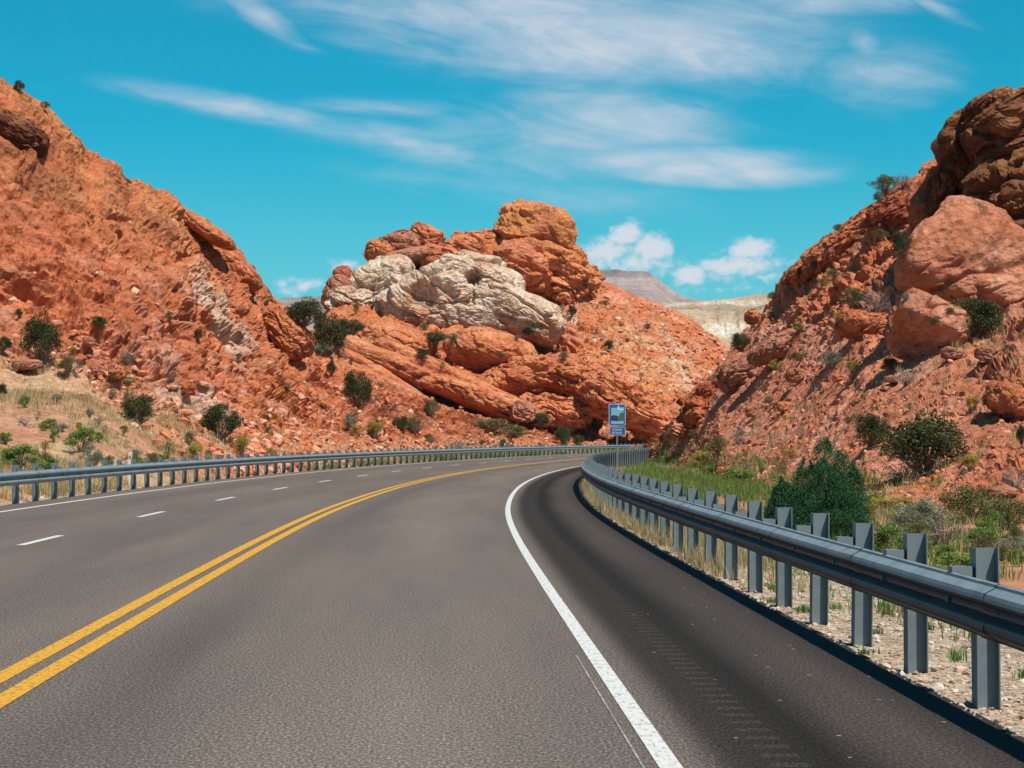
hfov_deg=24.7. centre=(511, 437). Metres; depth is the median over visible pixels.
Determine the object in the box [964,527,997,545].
shrub
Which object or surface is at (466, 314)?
pale outcrop
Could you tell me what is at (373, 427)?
flowering shrub
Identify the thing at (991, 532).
shrub
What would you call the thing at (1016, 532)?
shrub
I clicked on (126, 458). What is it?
dry shrub
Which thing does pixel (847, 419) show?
shrub
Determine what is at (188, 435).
shrub
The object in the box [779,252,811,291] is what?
rock outcrop
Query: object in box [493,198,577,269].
rock outcrop
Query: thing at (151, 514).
lane dash
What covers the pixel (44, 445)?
flowering shrub
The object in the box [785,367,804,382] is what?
boulder
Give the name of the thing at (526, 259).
rock outcrop
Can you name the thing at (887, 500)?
flowering shrub
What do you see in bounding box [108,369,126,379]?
boulder
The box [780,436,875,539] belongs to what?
juniper tree
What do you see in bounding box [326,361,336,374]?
shrub
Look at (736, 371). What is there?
rock outcrop
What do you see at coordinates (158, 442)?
boulder
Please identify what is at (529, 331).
shrub
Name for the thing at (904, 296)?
sagebrush
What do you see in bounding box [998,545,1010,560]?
shrub
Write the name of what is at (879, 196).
shrub
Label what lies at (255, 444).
rubble
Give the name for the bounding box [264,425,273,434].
shrub
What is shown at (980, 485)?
boulder
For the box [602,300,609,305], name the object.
shrub
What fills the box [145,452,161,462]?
shrub
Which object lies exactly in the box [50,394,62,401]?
sagebrush
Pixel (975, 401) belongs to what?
flowering shrub
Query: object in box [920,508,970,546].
dry shrub
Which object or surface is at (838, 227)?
shrub
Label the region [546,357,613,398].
rock outcrop
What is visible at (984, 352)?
boulder
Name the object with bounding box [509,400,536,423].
rock outcrop
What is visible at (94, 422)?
dry shrub
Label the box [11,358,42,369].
boulder
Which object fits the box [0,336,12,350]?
shrub
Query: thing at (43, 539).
lane dash
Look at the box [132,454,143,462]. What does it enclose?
shrub
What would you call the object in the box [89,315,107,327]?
shrub
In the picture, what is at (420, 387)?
dry shrub
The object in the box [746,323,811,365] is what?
rock outcrop
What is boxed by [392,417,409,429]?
shrub
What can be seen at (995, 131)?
rock
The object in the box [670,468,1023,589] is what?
ground
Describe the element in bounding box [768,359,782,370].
flowering shrub
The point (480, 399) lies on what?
rock outcrop
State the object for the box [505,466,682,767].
edge line
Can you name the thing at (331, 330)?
shrub
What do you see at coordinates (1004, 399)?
rock slab
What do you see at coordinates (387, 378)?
rock outcrop
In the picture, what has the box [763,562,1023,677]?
weeds
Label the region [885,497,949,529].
sagebrush
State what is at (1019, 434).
shrub
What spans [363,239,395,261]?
rock outcrop
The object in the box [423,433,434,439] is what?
shrub
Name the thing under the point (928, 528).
shrub
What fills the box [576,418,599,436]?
shrub
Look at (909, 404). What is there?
sagebrush
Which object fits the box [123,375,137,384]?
flowering shrub
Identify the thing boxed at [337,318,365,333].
shrub
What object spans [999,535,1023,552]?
sagebrush
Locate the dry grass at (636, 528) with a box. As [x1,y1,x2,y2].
[578,465,932,626]
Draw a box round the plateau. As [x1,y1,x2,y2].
[277,296,325,331]
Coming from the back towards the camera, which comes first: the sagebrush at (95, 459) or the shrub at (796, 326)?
the shrub at (796, 326)
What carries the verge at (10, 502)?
on the ground at (1018, 584)
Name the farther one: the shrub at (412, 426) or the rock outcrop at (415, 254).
the rock outcrop at (415, 254)
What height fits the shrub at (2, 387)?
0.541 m
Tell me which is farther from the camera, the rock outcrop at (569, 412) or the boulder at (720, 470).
the rock outcrop at (569, 412)
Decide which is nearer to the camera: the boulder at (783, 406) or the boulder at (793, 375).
the boulder at (783, 406)
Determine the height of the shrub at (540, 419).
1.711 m
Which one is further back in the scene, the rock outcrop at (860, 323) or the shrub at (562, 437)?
the shrub at (562, 437)
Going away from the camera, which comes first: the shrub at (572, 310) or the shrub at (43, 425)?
the shrub at (43, 425)
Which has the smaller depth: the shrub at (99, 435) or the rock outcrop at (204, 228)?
the shrub at (99, 435)
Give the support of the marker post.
on the verge at (10, 502)
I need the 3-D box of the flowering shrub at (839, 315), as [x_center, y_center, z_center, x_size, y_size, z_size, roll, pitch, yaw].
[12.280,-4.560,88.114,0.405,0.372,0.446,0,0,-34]
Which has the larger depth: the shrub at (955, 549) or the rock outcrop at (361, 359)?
the rock outcrop at (361, 359)
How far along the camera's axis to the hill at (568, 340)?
302.87 m
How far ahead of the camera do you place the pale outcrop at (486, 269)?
296.60 m
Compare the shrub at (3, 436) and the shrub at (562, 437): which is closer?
the shrub at (3, 436)
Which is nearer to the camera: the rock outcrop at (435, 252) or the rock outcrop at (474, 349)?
the rock outcrop at (474, 349)
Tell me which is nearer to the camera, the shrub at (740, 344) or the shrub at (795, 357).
the shrub at (795, 357)
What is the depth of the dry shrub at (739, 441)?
92.89 m
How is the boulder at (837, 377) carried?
on the hill at (870, 268)
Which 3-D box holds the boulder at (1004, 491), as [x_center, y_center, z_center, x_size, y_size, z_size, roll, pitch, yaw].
[9.626,1.075,45.852,0.634,0.244,0.554,0,0,0]
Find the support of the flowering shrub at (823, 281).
on the hill at (870, 268)
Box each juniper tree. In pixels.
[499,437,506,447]
[763,476,793,518]
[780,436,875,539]
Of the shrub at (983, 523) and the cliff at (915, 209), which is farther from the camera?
the cliff at (915, 209)
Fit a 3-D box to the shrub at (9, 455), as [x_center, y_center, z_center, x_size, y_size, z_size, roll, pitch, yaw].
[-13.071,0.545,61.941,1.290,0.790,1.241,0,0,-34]
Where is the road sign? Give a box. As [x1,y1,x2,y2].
[609,404,624,468]
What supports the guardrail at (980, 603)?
on the verge at (896, 666)
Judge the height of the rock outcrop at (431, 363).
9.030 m
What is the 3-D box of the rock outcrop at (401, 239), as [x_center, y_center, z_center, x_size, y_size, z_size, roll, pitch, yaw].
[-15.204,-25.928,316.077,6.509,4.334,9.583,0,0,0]
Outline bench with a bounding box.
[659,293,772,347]
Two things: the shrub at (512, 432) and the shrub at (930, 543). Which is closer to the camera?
the shrub at (930, 543)
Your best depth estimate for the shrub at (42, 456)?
64.40 m
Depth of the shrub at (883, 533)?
29.96 m
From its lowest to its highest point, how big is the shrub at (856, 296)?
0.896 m
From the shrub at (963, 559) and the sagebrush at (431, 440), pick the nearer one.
the shrub at (963, 559)
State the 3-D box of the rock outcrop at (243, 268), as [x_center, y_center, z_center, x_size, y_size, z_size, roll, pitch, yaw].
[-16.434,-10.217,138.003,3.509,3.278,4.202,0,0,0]
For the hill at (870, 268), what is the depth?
84.18 m
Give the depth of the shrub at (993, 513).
38.17 m
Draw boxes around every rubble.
[0,93,606,477]
[341,287,727,443]
[649,230,1023,533]
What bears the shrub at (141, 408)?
on the hill at (56, 235)
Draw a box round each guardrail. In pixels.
[0,443,646,503]
[581,447,1023,709]
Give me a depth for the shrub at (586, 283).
316.62 m
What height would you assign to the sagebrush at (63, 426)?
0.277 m
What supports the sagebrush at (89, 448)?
on the hill at (56, 235)
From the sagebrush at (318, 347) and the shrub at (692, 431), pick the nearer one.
the shrub at (692, 431)
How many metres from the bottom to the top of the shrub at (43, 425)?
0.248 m
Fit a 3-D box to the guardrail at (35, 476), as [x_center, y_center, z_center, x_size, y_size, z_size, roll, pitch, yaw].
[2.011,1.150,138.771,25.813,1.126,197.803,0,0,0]
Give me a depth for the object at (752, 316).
127.23 m
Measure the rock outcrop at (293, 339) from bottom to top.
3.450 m
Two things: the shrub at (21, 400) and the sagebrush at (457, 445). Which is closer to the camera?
the shrub at (21, 400)
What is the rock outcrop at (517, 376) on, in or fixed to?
on the hill at (568, 340)
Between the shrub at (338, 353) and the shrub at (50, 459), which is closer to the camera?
the shrub at (50, 459)
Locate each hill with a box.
[0,77,606,502]
[317,266,730,448]
[629,178,1023,528]
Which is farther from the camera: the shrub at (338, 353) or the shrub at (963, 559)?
the shrub at (338, 353)
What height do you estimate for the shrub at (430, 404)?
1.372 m
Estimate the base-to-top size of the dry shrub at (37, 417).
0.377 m
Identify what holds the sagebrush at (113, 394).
on the hill at (56, 235)
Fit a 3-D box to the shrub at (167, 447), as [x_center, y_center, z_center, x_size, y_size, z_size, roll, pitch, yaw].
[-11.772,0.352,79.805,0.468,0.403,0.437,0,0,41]
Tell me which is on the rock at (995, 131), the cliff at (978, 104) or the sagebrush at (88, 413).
the cliff at (978, 104)
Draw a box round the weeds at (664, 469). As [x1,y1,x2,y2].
[618,431,1023,642]
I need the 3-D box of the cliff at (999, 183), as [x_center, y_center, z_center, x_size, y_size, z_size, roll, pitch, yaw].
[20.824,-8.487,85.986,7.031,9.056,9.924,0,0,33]
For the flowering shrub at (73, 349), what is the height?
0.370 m
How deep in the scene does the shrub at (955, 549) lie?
29.02 m
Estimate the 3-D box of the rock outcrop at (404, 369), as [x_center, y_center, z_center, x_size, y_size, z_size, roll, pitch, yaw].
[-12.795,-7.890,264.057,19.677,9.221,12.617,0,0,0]
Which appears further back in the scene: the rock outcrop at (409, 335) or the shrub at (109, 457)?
the rock outcrop at (409, 335)
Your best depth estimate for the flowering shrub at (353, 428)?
132.28 m
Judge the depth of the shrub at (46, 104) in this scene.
114.06 m
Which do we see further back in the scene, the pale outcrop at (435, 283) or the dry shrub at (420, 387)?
the pale outcrop at (435, 283)
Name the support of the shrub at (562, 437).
on the hill at (56, 235)
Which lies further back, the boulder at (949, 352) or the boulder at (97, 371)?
the boulder at (97, 371)
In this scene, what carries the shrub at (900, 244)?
on the boulder at (962, 247)
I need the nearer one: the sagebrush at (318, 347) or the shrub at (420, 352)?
the sagebrush at (318, 347)
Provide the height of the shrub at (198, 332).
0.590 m
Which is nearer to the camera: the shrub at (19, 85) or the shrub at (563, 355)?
the shrub at (19, 85)
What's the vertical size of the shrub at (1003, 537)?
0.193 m
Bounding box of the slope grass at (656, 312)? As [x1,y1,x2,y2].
[517,303,720,448]
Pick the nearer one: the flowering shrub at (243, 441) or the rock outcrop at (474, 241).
the flowering shrub at (243, 441)
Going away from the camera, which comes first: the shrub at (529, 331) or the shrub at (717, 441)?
the shrub at (717, 441)
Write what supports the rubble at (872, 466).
on the hill at (870, 268)
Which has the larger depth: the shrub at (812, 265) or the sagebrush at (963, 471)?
the shrub at (812, 265)
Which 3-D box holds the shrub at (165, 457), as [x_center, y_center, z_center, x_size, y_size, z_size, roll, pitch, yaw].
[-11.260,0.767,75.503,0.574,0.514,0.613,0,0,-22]
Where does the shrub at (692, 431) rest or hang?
on the hill at (870, 268)
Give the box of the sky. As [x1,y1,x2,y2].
[0,0,1023,300]
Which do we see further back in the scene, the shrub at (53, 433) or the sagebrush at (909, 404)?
the shrub at (53, 433)
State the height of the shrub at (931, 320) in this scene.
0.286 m
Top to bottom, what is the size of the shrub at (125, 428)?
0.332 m
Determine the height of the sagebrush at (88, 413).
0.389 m
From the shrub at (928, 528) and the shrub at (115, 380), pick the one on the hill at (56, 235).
the shrub at (115, 380)
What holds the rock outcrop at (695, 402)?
on the hill at (870, 268)
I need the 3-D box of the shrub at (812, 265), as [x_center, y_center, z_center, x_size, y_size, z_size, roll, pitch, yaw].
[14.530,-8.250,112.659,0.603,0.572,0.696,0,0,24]
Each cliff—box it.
[906,158,962,234]
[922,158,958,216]
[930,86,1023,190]
[961,86,1014,120]
[962,147,1023,228]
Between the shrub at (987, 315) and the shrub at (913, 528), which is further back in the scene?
the shrub at (987, 315)
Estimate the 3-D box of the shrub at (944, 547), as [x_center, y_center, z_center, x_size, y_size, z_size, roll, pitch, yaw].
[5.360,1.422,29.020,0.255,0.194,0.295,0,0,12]
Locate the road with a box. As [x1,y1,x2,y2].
[0,453,1023,767]
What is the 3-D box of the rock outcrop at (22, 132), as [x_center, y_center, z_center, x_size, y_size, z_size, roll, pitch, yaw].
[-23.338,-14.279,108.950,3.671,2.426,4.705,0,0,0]
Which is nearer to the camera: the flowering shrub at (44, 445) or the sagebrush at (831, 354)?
the flowering shrub at (44, 445)
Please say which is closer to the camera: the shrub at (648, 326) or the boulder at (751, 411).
the boulder at (751, 411)
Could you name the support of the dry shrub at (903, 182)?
on the hill at (870, 268)
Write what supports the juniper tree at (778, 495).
on the verge at (896, 666)
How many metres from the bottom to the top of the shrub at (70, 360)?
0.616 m
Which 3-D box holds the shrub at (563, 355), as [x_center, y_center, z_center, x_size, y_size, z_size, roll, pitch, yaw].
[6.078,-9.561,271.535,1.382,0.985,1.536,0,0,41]
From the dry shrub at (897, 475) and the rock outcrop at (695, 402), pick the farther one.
the rock outcrop at (695, 402)
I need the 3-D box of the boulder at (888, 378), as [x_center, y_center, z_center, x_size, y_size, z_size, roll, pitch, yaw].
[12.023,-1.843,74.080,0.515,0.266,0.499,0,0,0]
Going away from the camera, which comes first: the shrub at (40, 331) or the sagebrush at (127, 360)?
the shrub at (40, 331)
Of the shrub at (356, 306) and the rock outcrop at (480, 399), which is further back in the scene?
the shrub at (356, 306)
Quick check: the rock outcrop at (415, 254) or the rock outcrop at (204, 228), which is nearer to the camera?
the rock outcrop at (204, 228)
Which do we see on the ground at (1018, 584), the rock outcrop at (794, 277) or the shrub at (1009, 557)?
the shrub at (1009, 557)
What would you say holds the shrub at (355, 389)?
on the hill at (56, 235)
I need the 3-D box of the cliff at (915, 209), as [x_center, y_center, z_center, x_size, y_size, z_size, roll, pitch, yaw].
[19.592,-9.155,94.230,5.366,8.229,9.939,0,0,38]
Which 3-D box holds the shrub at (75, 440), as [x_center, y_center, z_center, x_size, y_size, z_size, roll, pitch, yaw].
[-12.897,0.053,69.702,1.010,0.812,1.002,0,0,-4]
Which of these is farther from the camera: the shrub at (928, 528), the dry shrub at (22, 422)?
the dry shrub at (22, 422)
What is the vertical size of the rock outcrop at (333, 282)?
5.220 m
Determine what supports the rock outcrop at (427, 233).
on the hill at (568, 340)
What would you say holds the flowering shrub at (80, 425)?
on the hill at (56, 235)
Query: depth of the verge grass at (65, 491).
126.63 m
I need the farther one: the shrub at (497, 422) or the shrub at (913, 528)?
the shrub at (497, 422)
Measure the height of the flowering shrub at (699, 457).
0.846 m
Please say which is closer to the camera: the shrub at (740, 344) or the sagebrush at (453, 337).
the shrub at (740, 344)
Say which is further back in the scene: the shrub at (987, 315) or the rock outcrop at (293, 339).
the rock outcrop at (293, 339)
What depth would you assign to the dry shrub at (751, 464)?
81.52 m
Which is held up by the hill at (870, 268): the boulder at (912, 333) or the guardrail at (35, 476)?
the boulder at (912, 333)
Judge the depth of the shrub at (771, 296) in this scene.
120.47 m
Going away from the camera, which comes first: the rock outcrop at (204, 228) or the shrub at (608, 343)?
the rock outcrop at (204, 228)
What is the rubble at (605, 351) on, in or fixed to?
on the hill at (568, 340)
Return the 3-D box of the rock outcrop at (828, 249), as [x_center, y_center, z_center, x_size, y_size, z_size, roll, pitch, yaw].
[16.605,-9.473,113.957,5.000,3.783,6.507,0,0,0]
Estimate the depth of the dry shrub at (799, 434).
80.71 m
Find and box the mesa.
[599,269,703,302]
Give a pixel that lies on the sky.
(702, 147)
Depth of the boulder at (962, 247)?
78.99 m
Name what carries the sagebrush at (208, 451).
on the hill at (56, 235)
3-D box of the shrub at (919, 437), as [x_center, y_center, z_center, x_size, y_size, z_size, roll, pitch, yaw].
[9.803,0.088,55.730,2.272,1.648,2.069,0,0,1]
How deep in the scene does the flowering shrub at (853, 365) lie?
82.22 m
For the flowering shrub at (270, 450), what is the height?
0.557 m
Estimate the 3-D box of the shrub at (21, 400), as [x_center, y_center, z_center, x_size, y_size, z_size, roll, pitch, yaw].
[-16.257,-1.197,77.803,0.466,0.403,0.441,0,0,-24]
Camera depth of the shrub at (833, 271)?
102.96 m
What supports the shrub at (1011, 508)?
on the hill at (870, 268)
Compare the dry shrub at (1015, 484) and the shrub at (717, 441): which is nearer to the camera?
the dry shrub at (1015, 484)
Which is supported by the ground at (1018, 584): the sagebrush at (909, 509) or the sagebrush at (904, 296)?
the sagebrush at (909, 509)
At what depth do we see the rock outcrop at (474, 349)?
276.56 m
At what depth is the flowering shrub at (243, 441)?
89.58 m
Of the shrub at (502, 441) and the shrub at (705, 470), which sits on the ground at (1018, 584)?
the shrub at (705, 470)
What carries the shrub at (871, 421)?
on the hill at (870, 268)
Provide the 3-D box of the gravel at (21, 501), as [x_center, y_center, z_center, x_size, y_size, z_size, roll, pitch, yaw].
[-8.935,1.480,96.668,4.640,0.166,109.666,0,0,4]
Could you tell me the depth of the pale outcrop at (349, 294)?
296.44 m
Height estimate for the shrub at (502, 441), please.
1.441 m
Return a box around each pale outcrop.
[324,285,377,309]
[349,254,414,290]
[373,260,473,322]
[418,301,508,331]
[439,250,525,297]
[471,278,567,347]
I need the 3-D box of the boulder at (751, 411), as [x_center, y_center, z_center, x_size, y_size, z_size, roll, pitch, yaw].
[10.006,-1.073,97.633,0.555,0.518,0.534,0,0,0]
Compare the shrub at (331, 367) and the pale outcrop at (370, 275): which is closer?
the shrub at (331, 367)
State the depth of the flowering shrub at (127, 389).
88.14 m
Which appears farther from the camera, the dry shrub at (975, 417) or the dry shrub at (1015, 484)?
the dry shrub at (975, 417)
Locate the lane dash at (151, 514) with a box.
[137,511,165,516]
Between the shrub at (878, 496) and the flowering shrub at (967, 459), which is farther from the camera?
the flowering shrub at (967, 459)
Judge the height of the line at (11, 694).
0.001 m
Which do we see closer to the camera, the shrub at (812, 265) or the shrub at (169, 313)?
the shrub at (169, 313)
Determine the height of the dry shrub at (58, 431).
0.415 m
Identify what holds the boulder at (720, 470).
on the hill at (870, 268)
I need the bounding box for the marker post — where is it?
[128,452,131,488]
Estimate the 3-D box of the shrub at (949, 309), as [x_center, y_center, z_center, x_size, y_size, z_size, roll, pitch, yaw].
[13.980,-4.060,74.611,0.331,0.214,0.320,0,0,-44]
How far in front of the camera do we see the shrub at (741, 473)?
78.43 m
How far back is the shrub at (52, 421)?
73.94 m
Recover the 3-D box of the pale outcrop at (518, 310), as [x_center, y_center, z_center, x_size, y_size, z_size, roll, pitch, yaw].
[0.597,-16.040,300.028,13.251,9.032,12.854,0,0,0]
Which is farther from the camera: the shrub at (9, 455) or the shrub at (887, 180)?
the shrub at (887, 180)
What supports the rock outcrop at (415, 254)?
on the hill at (568, 340)
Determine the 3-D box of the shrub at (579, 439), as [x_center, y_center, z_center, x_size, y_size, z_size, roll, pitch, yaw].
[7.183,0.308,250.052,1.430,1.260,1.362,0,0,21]
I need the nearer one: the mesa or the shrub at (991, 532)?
the shrub at (991, 532)
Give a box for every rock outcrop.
[0,107,50,157]
[183,206,235,250]
[216,246,263,291]
[262,304,314,361]
[312,329,454,401]
[321,274,351,310]
[328,339,423,394]
[332,265,352,277]
[339,358,421,394]
[358,318,435,355]
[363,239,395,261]
[373,337,504,391]
[378,229,420,249]
[384,246,429,265]
[410,221,445,245]
[418,244,459,266]
[432,374,551,427]
[442,326,537,373]
[444,229,500,252]
[477,352,584,397]
[480,237,553,293]
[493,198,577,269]
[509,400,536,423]
[519,392,594,434]
[542,243,607,305]
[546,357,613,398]
[574,371,672,443]
[675,379,718,439]
[716,351,760,394]
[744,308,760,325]
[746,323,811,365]
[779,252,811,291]
[801,209,866,277]
[834,309,888,339]
[862,190,908,236]
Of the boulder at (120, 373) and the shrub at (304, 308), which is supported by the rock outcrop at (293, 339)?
the shrub at (304, 308)
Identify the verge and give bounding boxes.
[0,486,153,505]
[585,464,1023,737]
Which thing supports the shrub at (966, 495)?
on the hill at (870, 268)
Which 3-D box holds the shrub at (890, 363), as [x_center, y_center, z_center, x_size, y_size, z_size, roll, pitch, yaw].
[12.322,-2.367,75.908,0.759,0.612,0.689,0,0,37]
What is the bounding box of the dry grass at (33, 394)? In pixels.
[0,256,603,499]
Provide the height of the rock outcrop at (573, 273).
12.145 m
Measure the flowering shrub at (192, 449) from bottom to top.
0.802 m
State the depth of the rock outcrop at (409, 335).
282.64 m
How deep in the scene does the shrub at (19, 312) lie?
91.10 m
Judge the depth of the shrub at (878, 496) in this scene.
49.46 m
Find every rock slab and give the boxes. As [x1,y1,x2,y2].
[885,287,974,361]
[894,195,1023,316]
[981,380,1023,419]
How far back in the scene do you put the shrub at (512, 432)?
211.97 m
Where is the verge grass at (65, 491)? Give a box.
[0,448,628,501]
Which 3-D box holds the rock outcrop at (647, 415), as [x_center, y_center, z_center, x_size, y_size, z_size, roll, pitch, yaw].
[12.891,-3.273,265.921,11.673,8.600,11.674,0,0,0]
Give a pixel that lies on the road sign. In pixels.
(616, 415)
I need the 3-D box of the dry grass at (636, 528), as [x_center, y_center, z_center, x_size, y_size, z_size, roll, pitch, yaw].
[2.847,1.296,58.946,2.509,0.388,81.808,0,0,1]
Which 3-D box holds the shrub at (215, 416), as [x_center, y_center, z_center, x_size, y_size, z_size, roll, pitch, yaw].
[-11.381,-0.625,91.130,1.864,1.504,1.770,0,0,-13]
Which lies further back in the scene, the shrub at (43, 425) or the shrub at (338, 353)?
the shrub at (338, 353)
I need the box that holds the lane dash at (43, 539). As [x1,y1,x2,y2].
[18,535,63,544]
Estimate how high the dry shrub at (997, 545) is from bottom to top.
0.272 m
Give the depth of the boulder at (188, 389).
93.72 m
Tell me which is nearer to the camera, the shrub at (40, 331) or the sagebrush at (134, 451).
the sagebrush at (134, 451)
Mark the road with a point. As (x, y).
(420, 625)
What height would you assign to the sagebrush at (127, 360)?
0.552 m
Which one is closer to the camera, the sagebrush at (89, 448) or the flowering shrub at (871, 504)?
the flowering shrub at (871, 504)
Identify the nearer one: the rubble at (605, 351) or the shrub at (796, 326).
the shrub at (796, 326)
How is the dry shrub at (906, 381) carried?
on the hill at (870, 268)
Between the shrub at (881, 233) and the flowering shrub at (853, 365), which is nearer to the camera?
the flowering shrub at (853, 365)
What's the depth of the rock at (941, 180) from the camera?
88.91 m
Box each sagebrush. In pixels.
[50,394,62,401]
[51,423,70,429]
[79,449,106,464]
[81,442,94,453]
[85,407,94,417]
[107,388,116,397]
[120,351,136,363]
[132,449,141,455]
[204,449,212,456]
[314,342,330,356]
[342,413,356,428]
[425,437,435,443]
[444,332,458,339]
[450,441,467,448]
[822,350,842,368]
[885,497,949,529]
[900,292,909,299]
[901,504,917,515]
[905,402,914,409]
[958,467,966,475]
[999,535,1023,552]
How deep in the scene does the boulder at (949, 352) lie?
71.70 m
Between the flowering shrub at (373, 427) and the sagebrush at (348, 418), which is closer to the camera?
the sagebrush at (348, 418)
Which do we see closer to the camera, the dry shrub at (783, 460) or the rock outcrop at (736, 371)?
the dry shrub at (783, 460)
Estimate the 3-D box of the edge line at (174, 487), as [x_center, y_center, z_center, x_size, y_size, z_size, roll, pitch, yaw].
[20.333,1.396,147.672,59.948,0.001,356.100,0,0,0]
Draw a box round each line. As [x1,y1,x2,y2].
[0,453,591,511]
[0,458,583,682]
[0,459,575,707]
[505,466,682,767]
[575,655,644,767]
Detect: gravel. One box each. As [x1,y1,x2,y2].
[2,461,431,504]
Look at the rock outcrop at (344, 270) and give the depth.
302.47 m
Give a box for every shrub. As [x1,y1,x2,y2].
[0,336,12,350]
[0,382,6,394]
[0,432,12,443]
[0,443,47,470]
[13,80,25,90]
[15,309,22,317]
[16,416,31,424]
[17,395,29,406]
[18,312,63,361]
[32,455,58,467]
[33,409,41,419]
[38,418,56,427]
[38,452,48,462]
[39,423,48,430]
[40,101,50,107]
[42,440,48,451]
[49,428,60,441]
[54,422,60,434]
[55,356,84,371]
[63,426,97,451]
[68,346,76,354]
[75,421,82,431]
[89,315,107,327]
[91,415,104,425]
[93,432,104,440]
[105,455,115,464]
[107,374,126,382]
[116,453,132,459]
[119,393,157,424]
[119,425,128,433]
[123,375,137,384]
[123,387,132,395]
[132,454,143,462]
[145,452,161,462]
[155,453,169,462]
[160,442,173,452]
[164,311,173,320]
[183,432,196,443]
[185,442,203,458]
[195,328,203,339]
[199,402,243,439]
[233,435,251,457]
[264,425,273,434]
[264,447,277,456]
[283,295,326,325]
[311,311,346,356]
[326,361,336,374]
[335,346,345,357]
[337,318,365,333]
[341,370,373,405]
[349,424,361,438]
[352,303,358,313]
[363,420,384,439]
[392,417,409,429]
[406,415,421,432]
[414,384,426,389]
[415,348,430,357]
[422,399,439,414]
[423,330,445,345]
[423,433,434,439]
[469,418,518,430]
[501,426,531,437]
[523,327,534,335]
[528,412,551,426]
[554,426,574,445]
[558,351,569,358]
[567,305,576,315]
[573,434,584,444]
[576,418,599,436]
[583,281,591,287]
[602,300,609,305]
[603,339,613,349]
[643,324,651,329]
[681,467,715,474]
[688,429,696,437]
[688,450,707,468]
[706,436,729,452]
[720,467,756,481]
[729,333,749,350]
[730,429,747,444]
[737,461,755,469]
[765,444,797,472]
[766,291,776,299]
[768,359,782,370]
[786,351,806,360]
[792,322,803,332]
[795,428,806,436]
[807,260,816,271]
[816,277,827,287]
[826,268,841,279]
[832,223,841,230]
[832,311,843,320]
[839,286,865,307]
[842,416,851,422]
[846,361,857,373]
[851,410,891,446]
[862,289,891,311]
[862,493,892,508]
[862,502,877,515]
[866,174,898,193]
[869,497,911,511]
[870,228,889,239]
[873,191,883,201]
[874,522,904,552]
[875,408,970,474]
[876,460,929,481]
[880,355,901,373]
[890,230,913,258]
[891,368,918,384]
[894,173,911,186]
[904,522,930,532]
[907,522,938,539]
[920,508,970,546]
[928,318,935,325]
[928,541,932,552]
[933,551,969,569]
[935,544,952,556]
[935,545,956,553]
[938,482,993,523]
[944,308,954,312]
[950,295,1006,338]
[959,454,979,470]
[964,395,979,410]
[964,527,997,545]
[967,534,996,548]
[967,535,1023,552]
[971,410,981,419]
[974,509,1006,526]
[975,520,1003,532]
[977,494,1023,529]
[978,529,1001,544]
[997,534,1016,543]
[998,466,1023,487]
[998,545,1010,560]
[1003,524,1023,542]
[1006,548,1023,564]
[1016,424,1023,444]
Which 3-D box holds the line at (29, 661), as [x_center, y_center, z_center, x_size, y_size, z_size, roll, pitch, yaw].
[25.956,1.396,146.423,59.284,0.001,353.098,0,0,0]
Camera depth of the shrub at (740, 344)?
120.37 m
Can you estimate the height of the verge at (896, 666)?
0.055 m
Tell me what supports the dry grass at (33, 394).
on the ground at (1018, 584)
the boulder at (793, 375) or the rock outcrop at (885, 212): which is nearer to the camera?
the boulder at (793, 375)
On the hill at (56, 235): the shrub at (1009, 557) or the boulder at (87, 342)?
the boulder at (87, 342)
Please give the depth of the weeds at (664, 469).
60.14 m
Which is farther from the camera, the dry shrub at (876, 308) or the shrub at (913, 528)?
the dry shrub at (876, 308)
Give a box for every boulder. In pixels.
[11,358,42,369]
[82,337,95,347]
[90,365,108,377]
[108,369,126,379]
[152,439,163,446]
[181,383,195,395]
[716,466,730,475]
[745,405,757,417]
[776,402,789,411]
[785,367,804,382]
[832,373,843,382]
[883,375,898,382]
[940,346,963,359]
[974,345,999,360]
[977,483,987,491]
[987,486,1018,497]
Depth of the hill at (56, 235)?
107.77 m

